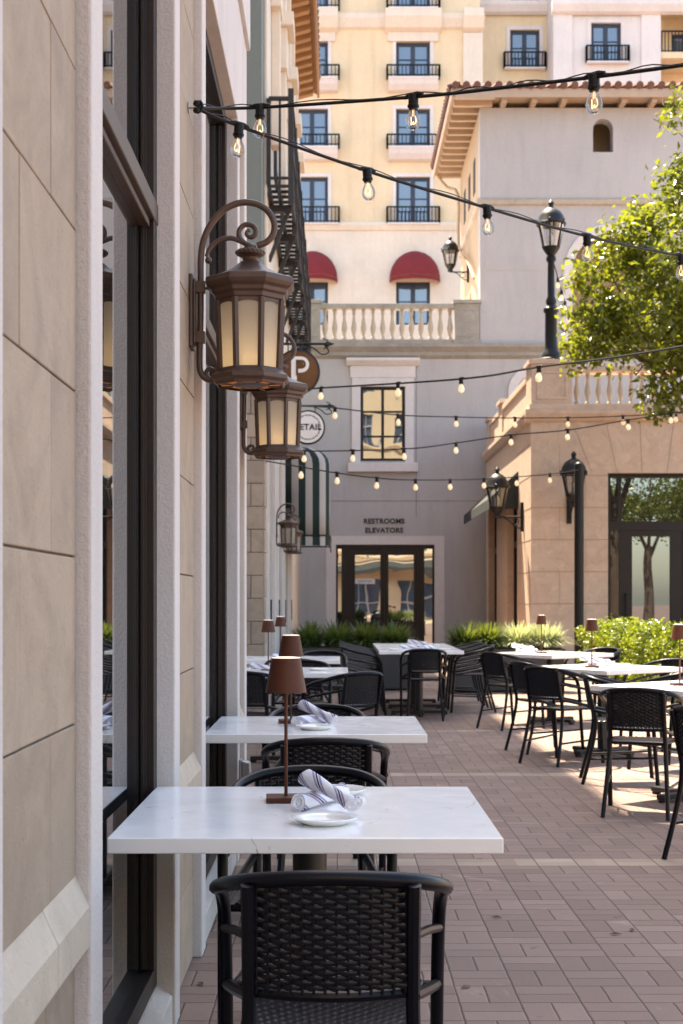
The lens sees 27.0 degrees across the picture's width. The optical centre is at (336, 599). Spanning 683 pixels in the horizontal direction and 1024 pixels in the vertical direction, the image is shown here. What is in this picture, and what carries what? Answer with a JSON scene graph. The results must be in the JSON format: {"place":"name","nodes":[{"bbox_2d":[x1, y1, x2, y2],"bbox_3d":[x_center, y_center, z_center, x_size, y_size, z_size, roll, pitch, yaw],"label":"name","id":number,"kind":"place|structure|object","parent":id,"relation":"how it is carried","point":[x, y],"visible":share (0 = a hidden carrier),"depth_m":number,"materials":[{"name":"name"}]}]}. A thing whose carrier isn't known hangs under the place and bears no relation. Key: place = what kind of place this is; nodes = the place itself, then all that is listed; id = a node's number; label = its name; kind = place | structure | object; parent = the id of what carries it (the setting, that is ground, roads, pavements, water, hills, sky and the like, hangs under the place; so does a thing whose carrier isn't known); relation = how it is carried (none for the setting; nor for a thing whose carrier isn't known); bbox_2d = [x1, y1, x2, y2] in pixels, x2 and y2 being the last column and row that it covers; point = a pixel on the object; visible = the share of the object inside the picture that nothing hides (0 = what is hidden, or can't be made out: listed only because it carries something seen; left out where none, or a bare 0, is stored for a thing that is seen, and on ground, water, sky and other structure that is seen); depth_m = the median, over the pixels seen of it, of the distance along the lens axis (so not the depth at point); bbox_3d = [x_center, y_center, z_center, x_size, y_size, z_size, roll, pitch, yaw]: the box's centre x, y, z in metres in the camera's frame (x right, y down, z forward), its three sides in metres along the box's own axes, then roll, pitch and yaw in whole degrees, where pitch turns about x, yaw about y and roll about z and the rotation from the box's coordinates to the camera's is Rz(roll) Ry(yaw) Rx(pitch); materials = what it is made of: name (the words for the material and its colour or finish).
{"place":"outdoors","nodes":[
{"label":"outdoors","id":0,"kind":"place"},
{"bbox_2d":[177,654,682,1023],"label":"ground","id":1,"kind":"structure","parent":0,"point":[567,882],"depth_m":6.64,"materials":[{"name":"brick"}]},
{"bbox_2d":[0,0,249,1023],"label":"restaurant building","id":2,"kind":"structure","parent":1,"relation":"on","point":[122,554],"depth_m":3.73,"materials":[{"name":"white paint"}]},
{"bbox_2d":[103,0,171,1023],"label":"window","id":3,"kind":"structure","parent":2,"relation":"in","point":[131,995],"depth_m":4.05,"materials":[{"name":"brown metal"}]},
{"bbox_2d":[187,100,203,113],"bbox_3d":[-0.499,-1.744,5.030,0.055,0.047,0.040,0,0,0],"label":"cable hook","id":4,"kind":"object","parent":2,"relation":"attached to","point":[196,108],"visible":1,"depth_m":5.02,"materials":[{"name":"grey metal"}]},
{"bbox_2d":[198,63,682,137],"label":"string light","id":5,"kind":"object","parent":4,"relation":"hanging from","point":[593,79],"visible":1,"depth_m":4.67,"materials":[{"name":"black rubber"}]},
{"bbox_2d":[202,109,682,279],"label":"string light","id":6,"kind":"object","parent":4,"relation":"hanging from","point":[241,127],"visible":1,"depth_m":5.61,"materials":[{"name":"black rubber"}]},
{"bbox_2d":[206,30,235,939],"bbox_3d":[-0.611,-0.548,6.265,0.213,3.737,1.746,0,0,0],"label":"window","id":7,"kind":"structure","parent":2,"relation":"in","point":[216,130],"depth_m":6.90,"materials":[{"name":"brown metal"}]},
{"bbox_2d":[189,199,293,390],"bbox_3d":[-0.341,-1.100,5.100,0.371,0.674,0.312,0,0,0],"label":"wall lantern","id":8,"kind":"object","parent":2,"relation":"attached to","point":[250,293],"depth_m":5.03,"materials":[{"name":"brown metal"}]},
{"bbox_2d":[240,332,307,459],"bbox_3d":[-0.341,-1.085,7.500,0.371,0.674,0.312,0,0,0],"label":"wall lantern","id":9,"kind":"object","parent":2,"relation":"attached to","point":[277,423],"depth_m":7.42,"materials":[{"name":"brown metal"}]},
{"bbox_2d":[247,671,295,753],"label":"wicker armchair","id":10,"kind":"object","parent":1,"relation":"on","point":[256,690],"visible":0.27,"depth_m":10.58,"materials":[{"name":"wicker"}]},
{"bbox_2d":[247,0,320,708],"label":"shop block","id":11,"kind":"structure","parent":1,"relation":"on","point":[283,60],"depth_m":19.00,"materials":[{"name":"beige paint"}]},
{"bbox_2d":[276,503,298,547],"bbox_3d":[-0.705,-1.045,19.900,0.345,0.627,0.290,0,0,0],"label":"wall lantern","id":12,"kind":"object","parent":11,"relation":"attached to","point":[288,528],"depth_m":19.83,"materials":[{"name":"brown metal"}]},
{"bbox_2d":[285,447,331,551],"bbox_3d":[-0.495,-1.744,25.295,0.790,1.712,2.630,0,0,0],"label":"striped awning","id":13,"kind":"object","parent":11,"relation":"attached to","point":[308,495],"visible":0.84,"depth_m":24.00,"materials":[{"name":"green fabric"}]},
{"bbox_2d":[283,339,333,392],"bbox_3d":[-0.455,-2.968,17.795,0.850,0.796,0.090,0,0,0],"label":"parking sign","id":14,"kind":"object","parent":11,"relation":"attached to","point":[303,366],"visible":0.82,"depth_m":17.77,"materials":[{"name":"black metal"}]},
{"bbox_2d":[300,402,333,444],"bbox_3d":[-0.455,-2.783,22.000,0.850,0.762,0.081,0,0,0],"label":"retail sign","id":15,"kind":"object","parent":11,"relation":"attached to","point":[312,427],"visible":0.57,"depth_m":21.97,"materials":[{"name":"white metal"}]},
{"bbox_2d":[302,405,680,427],"bbox_3d":[2.554,-2.799,21.301,8.922,0.764,0.832,0,0,-42],"label":"string light","id":16,"kind":"object","parent":11,"relation":"hanging from","point":[398,422],"visible":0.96,"depth_m":21.29,"materials":[{"name":"black rubber"}]},
{"bbox_2d":[301,411,682,461],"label":"string light","id":17,"kind":"object","parent":11,"relation":"hanging from","point":[455,443],"visible":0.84,"depth_m":19.11,"materials":[{"name":"black rubber"}]},
{"bbox_2d":[308,345,682,399],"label":"string light","id":18,"kind":"object","parent":11,"relation":"hanging from","point":[538,377],"visible":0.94,"depth_m":11.54,"materials":[{"name":"black rubber"}]},
{"bbox_2d":[247,656,339,697],"bbox_3d":[-0.445,0.945,13.970,0.950,0.750,0.940,0,0,0],"label":"dining table","id":19,"kind":"object","parent":1,"relation":"on","point":[264,659],"visible":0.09,"depth_m":13.74,"materials":[{"name":"white stone"}]},
{"bbox_2d":[247,667,347,762],"bbox_3d":[-0.385,0.945,11.570,0.950,0.750,0.940,0,0,0],"label":"dining table","id":20,"kind":"object","parent":1,"relation":"on","point":[329,672],"visible":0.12,"depth_m":11.50,"materials":[{"name":"white stone"}]},
{"bbox_2d":[272,659,331,754],"bbox_3d":[-0.300,0.925,12.336,0.522,0.798,0.553,0,0,0],"label":"wicker armchair","id":21,"kind":"object","parent":1,"relation":"on","point":[310,663],"visible":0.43,"depth_m":12.49,"materials":[{"name":"wicker"}]},
{"bbox_2d":[107,787,502,976],"bbox_3d":[-0.076,0.945,3.875,0.950,0.750,0.940,0,0,0],"label":"dining table","id":22,"kind":"object","parent":1,"relation":"on","point":[250,820],"visible":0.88,"depth_m":3.59,"materials":[{"name":"white stone"}]},
{"bbox_2d":[265,656,306,803],"bbox_3d":[-0.144,0.365,4.030,0.117,0.408,0.117,0,0,-3],"label":"table lamp","id":23,"kind":"object","parent":22,"relation":"on","point":[285,676],"visible":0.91,"depth_m":3.99,"materials":[{"name":"brown metal"}]},
{"bbox_2d":[291,782,349,811],"bbox_3d":[-0.044,0.546,3.935,0.045,0.054,0.266,-36,-16,24],"label":"rolled napkin","id":24,"kind":"object","parent":22,"relation":"on","point":[303,801],"visible":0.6,"depth_m":3.85,"materials":[{"name":"fabric"}]},
{"bbox_2d":[291,811,358,826],"bbox_3d":[-0.031,0.560,3.630,0.175,0.018,0.175,0,0,0],"label":"side plate","id":25,"kind":"object","parent":22,"relation":"on","point":[325,818],"visible":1,"depth_m":3.66,"materials":[{"name":"ceramic"}]},
{"bbox_2d":[298,769,362,811],"bbox_3d":[-0.022,0.514,3.844,0.054,0.045,0.266,-13,18,-29],"label":"rolled napkin","id":26,"kind":"object","parent":22,"relation":"on","point":[315,782],"visible":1,"depth_m":3.82,"materials":[{"name":"fabric"}]},
{"bbox_2d":[217,765,396,1023],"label":"wicker armchair","id":27,"kind":"object","parent":1,"relation":"on","point":[337,774],"visible":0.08,"depth_m":4.46,"materials":[{"name":"wicker"}]},
{"bbox_2d":[262,703,367,871],"bbox_3d":[-0.100,0.925,6.996,0.522,0.798,0.553,0,0,0],"label":"wicker armchair","id":28,"kind":"object","parent":1,"relation":"on","point":[340,710],"visible":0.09,"depth_m":7.22,"materials":[{"name":"wicker"}]},
{"bbox_2d":[206,716,426,869],"bbox_3d":[-0.092,0.945,6.500,0.950,0.750,0.940,0,0,0],"label":"dining table","id":29,"kind":"object","parent":1,"relation":"on","point":[270,729],"visible":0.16,"depth_m":6.21,"materials":[{"name":"white stone"}]},
{"bbox_2d":[278,635,302,723],"bbox_3d":[-0.213,0.365,6.600,0.117,0.408,0.117,0,0,-6],"label":"table lamp","id":30,"kind":"object","parent":29,"relation":"on","point":[290,645],"visible":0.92,"depth_m":6.56,"materials":[{"name":"brown metal"}]},
{"bbox_2d":[291,712,329,725],"bbox_3d":[-0.115,0.547,6.510,0.045,0.054,0.266,41,22,27],"label":"rolled napkin","id":31,"kind":"object","parent":29,"relation":"on","point":[303,719],"visible":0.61,"depth_m":6.44,"materials":[{"name":"fabric"}]},
{"bbox_2d":[295,723,334,729],"bbox_3d":[-0.097,0.560,6.270,0.175,0.018,0.175,0,0,0],"label":"side plate","id":32,"kind":"object","parent":29,"relation":"on","point":[315,726],"visible":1,"depth_m":6.28,"materials":[{"name":"ceramic"}]},
{"bbox_2d":[297,700,337,723],"bbox_3d":[-0.091,0.515,6.534,0.266,0.054,0.045,21,-22,49],"label":"rolled napkin","id":33,"kind":"object","parent":29,"relation":"on","point":[310,708],"visible":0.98,"depth_m":6.51,"materials":[{"name":"fabric"}]},
{"bbox_2d":[297,650,347,704],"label":"wicker armchair","id":34,"kind":"object","parent":1,"relation":"on","point":[337,685],"visible":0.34,"depth_m":14.88,"materials":[{"name":"wicker"}]},
{"bbox_2d":[261,737,389,929],"bbox_3d":[-0.045,0.925,5.704,0.522,0.798,0.554,0,0,-1],"label":"wicker armchair","id":35,"kind":"object","parent":1,"relation":"on","point":[330,750],"visible":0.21,"depth_m":5.47,"materials":[{"name":"wicker"}]},
{"bbox_2d":[209,870,453,1023],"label":"wicker armchair","id":36,"kind":"object","parent":1,"relation":"on","point":[300,995],"visible":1,"depth_m":2.80,"materials":[{"name":"wicker"}]},
{"bbox_2d":[300,671,388,776],"bbox_3d":[0.061,0.925,10.720,0.522,0.798,0.554,0,0,-36],"label":"wicker armchair","id":37,"kind":"object","parent":1,"relation":"on","point":[365,687],"visible":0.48,"depth_m":10.53,"materials":[{"name":"wicker"}]},
{"bbox_2d":[302,646,406,688],"bbox_3d":[0.215,0.993,21.000,1.710,0.615,0.540,0,0,0],"label":"planter box","id":38,"kind":"object","parent":1,"relation":"on","point":[391,666],"visible":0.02,"depth_m":20.75,"materials":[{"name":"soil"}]},
{"bbox_2d":[288,621,334,646],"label":"lilyturf plant","id":39,"kind":"object","parent":38,"relation":"on","point":[309,636],"visible":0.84,"depth_m":20.83,"materials":[{"name":"plant"}]},
{"bbox_2d":[313,619,367,646],"bbox_3d":[-0.023,0.477,20.976,1.056,0.427,1.034,0,0,37],"label":"lilyturf plant","id":40,"kind":"object","parent":38,"relation":"on","point":[336,635],"visible":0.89,"depth_m":20.84,"materials":[{"name":"plant"}]},
{"bbox_2d":[327,619,391,646],"bbox_3d":[0.389,0.480,20.976,1.157,0.419,1.067,0,0,0],"label":"lilyturf plant","id":41,"kind":"object","parent":38,"relation":"on","point":[362,636],"visible":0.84,"depth_m":20.83,"materials":[{"name":"plant"}]},
{"bbox_2d":[370,619,423,642],"bbox_3d":[0.826,0.479,21.025,1.109,0.421,1.104,0,0,0],"label":"lilyturf plant","id":42,"kind":"object","parent":38,"relation":"on","point":[394,634],"visible":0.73,"depth_m":20.82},
{"bbox_2d":[339,641,380,704],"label":"wicker armchair","id":43,"kind":"object","parent":1,"relation":"on","point":[362,665],"visible":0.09,"depth_m":17.96,"materials":[{"name":"wicker"}]},
{"bbox_2d":[339,643,382,709],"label":"wicker armchair","id":44,"kind":"object","parent":1,"relation":"on","point":[361,667],"visible":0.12,"depth_m":17.46,"materials":[{"name":"wicker"}]},
{"bbox_2d":[339,645,386,715],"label":"wicker armchair","id":45,"kind":"object","parent":1,"relation":"on","point":[366,653],"visible":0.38,"depth_m":16.28,"materials":[{"name":"wicker"}]},
{"bbox_2d":[373,643,449,702],"bbox_3d":[0.945,0.945,18.240,0.950,0.750,0.940,0,0,0],"label":"dining table","id":46,"kind":"object","parent":1,"relation":"on","point":[399,644],"visible":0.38,"depth_m":18.21,"materials":[{"name":"white stone"}]},
{"bbox_2d":[375,646,454,709],"bbox_3d":[0.945,0.945,17.305,0.950,0.750,0.940,0,0,0],"label":"dining table","id":47,"kind":"object","parent":1,"relation":"on","point":[412,705],"visible":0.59,"depth_m":17.27,"materials":[{"name":"white stone"}]},
{"bbox_2d":[377,648,463,716],"bbox_3d":[0.945,0.945,16.370,0.950,0.750,0.940,0,0,0],"label":"dining table","id":48,"kind":"object","parent":1,"relation":"on","point":[419,711],"visible":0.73,"depth_m":16.33,"materials":[{"name":"white stone"}]},
{"bbox_2d":[400,648,446,720],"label":"wicker armchair","id":49,"kind":"object","parent":1,"relation":"on","point":[424,660],"visible":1,"depth_m":15.51,"materials":[{"name":"wicker"}]},
{"bbox_2d":[437,641,481,702],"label":"wicker armchair","id":50,"kind":"object","parent":1,"relation":"on","point":[474,679],"visible":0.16,"depth_m":18.43,"materials":[{"name":"wicker"}]},
{"bbox_2d":[442,642,488,707],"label":"wicker armchair","id":51,"kind":"object","parent":1,"relation":"on","point":[472,665],"visible":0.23,"depth_m":17.41,"materials":[{"name":"wicker"}]},
{"bbox_2d":[447,644,496,712],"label":"wicker armchair","id":52,"kind":"object","parent":1,"relation":"on","point":[489,648],"visible":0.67,"depth_m":16.67,"materials":[{"name":"wicker"}]},
{"bbox_2d":[300,81,682,645],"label":"stucco building","id":53,"kind":"structure","parent":1,"relation":"on","point":[402,551],"depth_m":36.00,"materials":[{"name":"paint"}]},
{"bbox_2d":[351,549,383,633],"bbox_3d":[0.778,0.007,36.064,0.840,2.605,0.172,0,0,0],"label":"door","id":54,"kind":"structure","parent":53,"relation":"in","point":[367,565],"depth_m":36.10,"materials":[{"name":"glass"}]},
{"bbox_2d":[346,358,419,471],"bbox_3d":[1.158,-4.689,35.965,1.847,2.898,0.330,0,0,0],"label":"window","id":55,"kind":"structure","parent":53,"relation":"in","point":[370,431],"depth_m":35.95,"materials":[{"name":"white metal"}]},
{"bbox_2d":[384,549,417,640],"bbox_3d":[1.627,0.007,36.064,0.840,2.605,0.172,0,0,0],"label":"door","id":56,"kind":"structure","parent":53,"relation":"in","point":[400,565],"depth_m":36.10,"materials":[{"name":"brown metal"}]},
{"bbox_2d":[441,236,468,282],"bbox_3d":[3.216,-9.347,39.041,0.794,1.278,0.504,0,0,-21],"label":"bracket lamp","id":57,"kind":"object","parent":53,"relation":"attached to","point":[450,246],"visible":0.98,"depth_m":38.95,"materials":[{"name":"black metal"}]},
{"bbox_2d":[448,647,565,690],"bbox_3d":[2.435,0.993,20.600,1.670,0.615,0.540,0,0,0],"label":"planter box","id":58,"kind":"object","parent":1,"relation":"on","point":[464,681],"visible":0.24,"depth_m":20.35,"materials":[{"name":"metal"}]},
{"bbox_2d":[439,619,484,646],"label":"lilyturf plant","id":59,"kind":"object","parent":58,"relation":"on","point":[461,636],"visible":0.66,"depth_m":20.45,"materials":[{"name":"plant"}]},
{"bbox_2d":[470,619,510,647],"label":"lilyturf plant","id":60,"kind":"object","parent":58,"relation":"on","point":[491,636],"visible":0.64,"depth_m":20.42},
{"bbox_2d":[497,620,544,647],"bbox_3d":[2.596,0.478,20.607,0.992,0.423,1.074,0,0,-13],"label":"lilyturf plant","id":61,"kind":"object","parent":58,"relation":"on","point":[515,635],"visible":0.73,"depth_m":20.43,"materials":[{"name":"plant"}]},
{"bbox_2d":[521,619,576,647],"bbox_3d":[3.036,0.477,20.573,1.085,0.425,1.060,0,0,0],"label":"lilyturf plant","id":62,"kind":"object","parent":58,"relation":"on","point":[551,637],"visible":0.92,"depth_m":20.43,"materials":[{"name":"plant"}]},
{"bbox_2d":[476,652,544,730],"bbox_3d":[1.770,0.925,14.630,0.554,0.798,0.522,0,0,-34],"label":"wicker armchair","id":63,"kind":"object","parent":1,"relation":"on","point":[496,662],"visible":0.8,"depth_m":14.51,"materials":[{"name":"wicker"}]},
{"bbox_2d":[504,661,584,754],"bbox_3d":[1.796,0.925,12.407,0.554,0.798,0.522,0,0,-21],"label":"wicker armchair","id":64,"kind":"object","parent":1,"relation":"on","point":[516,668],"visible":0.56,"depth_m":12.27,"materials":[{"name":"wicker"}]},
{"bbox_2d":[498,651,613,724],"bbox_3d":[2.300,0.945,15.300,0.950,0.750,0.940,0,0,-38],"label":"dining table","id":65,"kind":"object","parent":1,"relation":"on","point":[550,656],"visible":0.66,"depth_m":15.13,"materials":[{"name":"white stone"}]},
{"bbox_2d":[518,666,604,767],"bbox_3d":[1.803,0.925,11.526,0.554,0.798,0.522,0,0,-42],"label":"wicker armchair","id":66,"kind":"object","parent":1,"relation":"on","point":[549,687],"visible":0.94,"depth_m":11.39,"materials":[{"name":"wicker"}]},
{"bbox_2d":[574,462,583,662],"bbox_3d":[4.357,-0.584,25.600,0.440,3.808,0.440,0,0,0],"label":"light pole","id":67,"kind":"object","parent":1,"relation":"on","point":[579,546],"visible":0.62,"depth_m":25.54,"materials":[{"name":"black metal"}]},
{"bbox_2d":[266,460,577,490],"bbox_3d":[1.757,-1.919,21.288,0.422,0.840,9.858,0,0,34],"label":"string light","id":68,"kind":"object","parent":67,"relation":"hanging from","point":[376,485],"visible":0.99,"depth_m":19.96,"materials":[{"name":"black rubber"}]},
{"bbox_2d":[481,359,682,664],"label":"limestone building","id":69,"kind":"structure","parent":1,"relation":"on","point":[633,524],"depth_m":27.50,"materials":[{"name":"beige stone"}]},
{"bbox_2d":[464,472,517,523],"bbox_3d":[3.446,-2.270,32.350,0.603,0.780,5.900,0,0,0],"label":"shed awning","id":70,"kind":"object","parent":69,"relation":"attached to","point":[481,506],"visible":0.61,"depth_m":29.41,"materials":[{"name":"black fabric"}]},
{"bbox_2d":[485,467,523,531],"bbox_3d":[3.337,-2.028,28.642,0.812,1.306,0.515,0,0,-21],"label":"bracket lamp","id":71,"kind":"object","parent":69,"relation":"attached to","point":[496,485],"visible":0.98,"depth_m":28.55,"materials":[{"name":"black metal"}]},
{"bbox_2d":[514,509,516,628],"bbox_3d":[3.950,-0.479,30.500,0.100,3.597,1.794,0,0,0],"label":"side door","id":72,"kind":"structure","parent":69,"relation":"in","point":[515,510],"depth_m":31.28,"materials":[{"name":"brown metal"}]},
{"bbox_2d":[536,200,565,358],"bbox_3d":[4.186,-6.241,27.821,0.632,3.186,0.643,0,0,0],"label":"lamp post","id":73,"kind":"object","parent":69,"relation":"on","point":[551,215],"visible":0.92,"depth_m":27.72,"materials":[{"name":"black metal"}]},
{"bbox_2d":[560,451,587,523],"bbox_3d":[4.486,-2.150,27.085,0.566,1.349,0.831,0,0,0],"label":"bracket lamp","id":74,"kind":"object","parent":69,"relation":"attached to","point":[568,465],"visible":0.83,"depth_m":26.89,"materials":[{"name":"black metal"}]},
{"bbox_2d":[619,530,681,657],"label":"glazed door","id":75,"kind":"structure","parent":69,"relation":"in","point":[650,561],"depth_m":27.67,"materials":[{"name":"glass"}]},
{"bbox_2d":[560,647,620,716],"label":"wicker armchair","id":76,"kind":"object","parent":1,"relation":"on","point":[616,652],"visible":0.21,"depth_m":15.83,"materials":[{"name":"wicker"}]},
{"bbox_2d":[574,613,641,663],"bbox_3d":[4.694,0.790,24.175,1.190,1.123,2.006,0,0,0],"label":"boxwood shrub","id":77,"kind":"object","parent":1,"relation":"on","point":[585,636],"visible":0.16,"depth_m":24.34,"materials":[{"name":"green plant"}]},
{"bbox_2d":[543,664,681,757],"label":"dining table","id":78,"kind":"object","parent":1,"relation":"on","point":[604,671],"visible":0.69,"depth_m":11.99,"materials":[{"name":"white stone"}]},
{"bbox_2d":[584,619,598,667],"bbox_3d":[2.150,0.365,12.000,0.117,0.408,0.117,0,0,0],"label":"table lamp","id":79,"kind":"object","parent":78,"relation":"on","point":[591,625],"visible":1,"depth_m":11.96,"materials":[{"name":"brown metal"}]},
{"bbox_2d":[554,84,682,427],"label":"street tree","id":80,"kind":"object","parent":1,"relation":"on","point":[666,329],"visible":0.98,"depth_m":21.52,"materials":[{"name":"green plant"}]},
{"bbox_2d":[579,672,659,785],"bbox_3d":[2.044,0.925,10.335,0.554,0.798,0.522,0,0,7],"label":"wicker armchair","id":81,"kind":"object","parent":1,"relation":"on","point":[595,721],"visible":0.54,"depth_m":10.19,"materials":[{"name":"black plastic"}]},
{"bbox_2d":[592,616,665,680],"bbox_3d":[4.721,0.807,22.489,1.212,1.088,1.960,0,0,0],"label":"boxwood shrub","id":82,"kind":"object","parent":1,"relation":"on","point":[608,636],"visible":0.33,"depth_m":22.17,"materials":[{"name":"green plant"}]},
{"bbox_2d":[590,680,682,802],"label":"dining table","id":83,"kind":"object","parent":1,"relation":"on","point":[667,686],"visible":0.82,"depth_m":9.48,"materials":[{"name":"white stone"}]},
{"bbox_2d":[670,624,682,685],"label":"table lamp","id":84,"kind":"object","parent":83,"relation":"on","point":[677,631],"visible":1,"depth_m":9.47,"materials":[{"name":"brown metal"}]},
{"bbox_2d":[599,687,682,820],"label":"wicker armchair","id":85,"kind":"object","parent":1,"relation":"on","point":[624,706],"visible":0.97,"depth_m":8.60,"materials":[{"name":"wicker"}]},
{"bbox_2d":[619,621,678,682],"bbox_3d":[4.709,0.825,20.714,1.188,1.058,1.993,0,0,0],"label":"boxwood shrub","id":86,"kind":"object","parent":1,"relation":"on","point":[636,637],"visible":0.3,"depth_m":20.45,"materials":[{"name":"green plant"}]},
{"bbox_2d":[619,658,682,751],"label":"wicker armchair","id":87,"kind":"object","parent":1,"relation":"on","point":[668,662],"visible":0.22,"depth_m":12.88,"materials":[{"name":"wicker"}]},
{"bbox_2d":[627,672,682,769],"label":"wicker armchair","id":88,"kind":"object","parent":1,"relation":"on","point":[672,704],"visible":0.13,"depth_m":11.02,"materials":[{"name":"black plastic"}]},
{"bbox_2d":[644,619,682,702],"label":"boxwood shrub","id":89,"kind":"object","parent":1,"relation":"on","point":[661,638],"visible":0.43,"depth_m":19.04,"materials":[{"name":"green plant"}]},
{"bbox_2d":[661,705,682,859],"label":"wicker armchair","id":90,"kind":"object","parent":1,"relation":"on","point":[676,712],"visible":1,"depth_m":7.23,"materials":[{"name":"black plastic"}]},
{"bbox_2d":[298,0,682,338],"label":"hotel building","id":91,"kind":"structure","parent":0,"point":[377,48],"depth_m":65.00,"materials":[{"name":"beige paint"}]},
{"bbox_2d":[298,110,327,145],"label":"window","id":92,"kind":"structure","parent":91,"relation":"in","point":[313,121],"depth_m":65.18,"materials":[{"name":"blue glass"}]},
{"bbox_2d":[301,178,327,221],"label":"window","id":93,"kind":"structure","parent":91,"relation":"in","point":[314,190],"depth_m":65.18,"materials":[{"name":"blue glass"}]},
{"bbox_2d":[301,282,327,324],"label":"window","id":94,"kind":"structure","parent":91,"relation":"in","point":[318,290],"depth_m":65.10,"materials":[{"name":"blue glass"}]},
{"bbox_2d":[307,251,337,282],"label":"dome awning","id":95,"kind":"object","parent":91,"relation":"attached to","point":[319,264],"visible":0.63,"depth_m":64.15,"materials":[{"name":"red fabric"}]},
{"bbox_2d":[319,43,327,75],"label":"window","id":96,"kind":"structure","parent":91,"relation":"in","point":[323,51],"depth_m":65.17,"materials":[{"name":"blue glass"}]},
{"bbox_2d":[396,43,429,75],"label":"window","id":97,"kind":"structure","parent":91,"relation":"in","point":[406,53],"depth_m":65.18,"materials":[{"name":"blue glass"}]},
{"bbox_2d":[396,110,429,145],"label":"window","id":98,"kind":"structure","parent":91,"relation":"in","point":[401,115],"depth_m":65.18,"materials":[{"name":"blue glass"}]},
{"bbox_2d":[396,178,429,221],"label":"window","id":99,"kind":"structure","parent":91,"relation":"in","point":[406,195],"depth_m":65.18,"materials":[{"name":"blue glass"}]},
{"bbox_2d":[396,282,429,324],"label":"window","id":100,"kind":"structure","parent":91,"relation":"in","point":[406,292],"depth_m":65.14,"materials":[{"name":"blue glass"}]},
{"bbox_2d":[390,251,439,281],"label":"dome awning","id":101,"kind":"object","parent":91,"relation":"attached to","point":[414,264],"visible":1,"depth_m":64.17,"materials":[{"name":"red fabric"}]},
{"bbox_2d":[510,31,538,66],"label":"window","id":102,"kind":"structure","parent":91,"relation":"in","point":[519,40],"depth_m":68.18,"materials":[{"name":"blue glass"}]},
{"bbox_2d":[591,24,619,60],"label":"window","id":103,"kind":"structure","parent":91,"relation":"in","point":[601,34],"depth_m":66.18,"materials":[{"name":"blue glass"}]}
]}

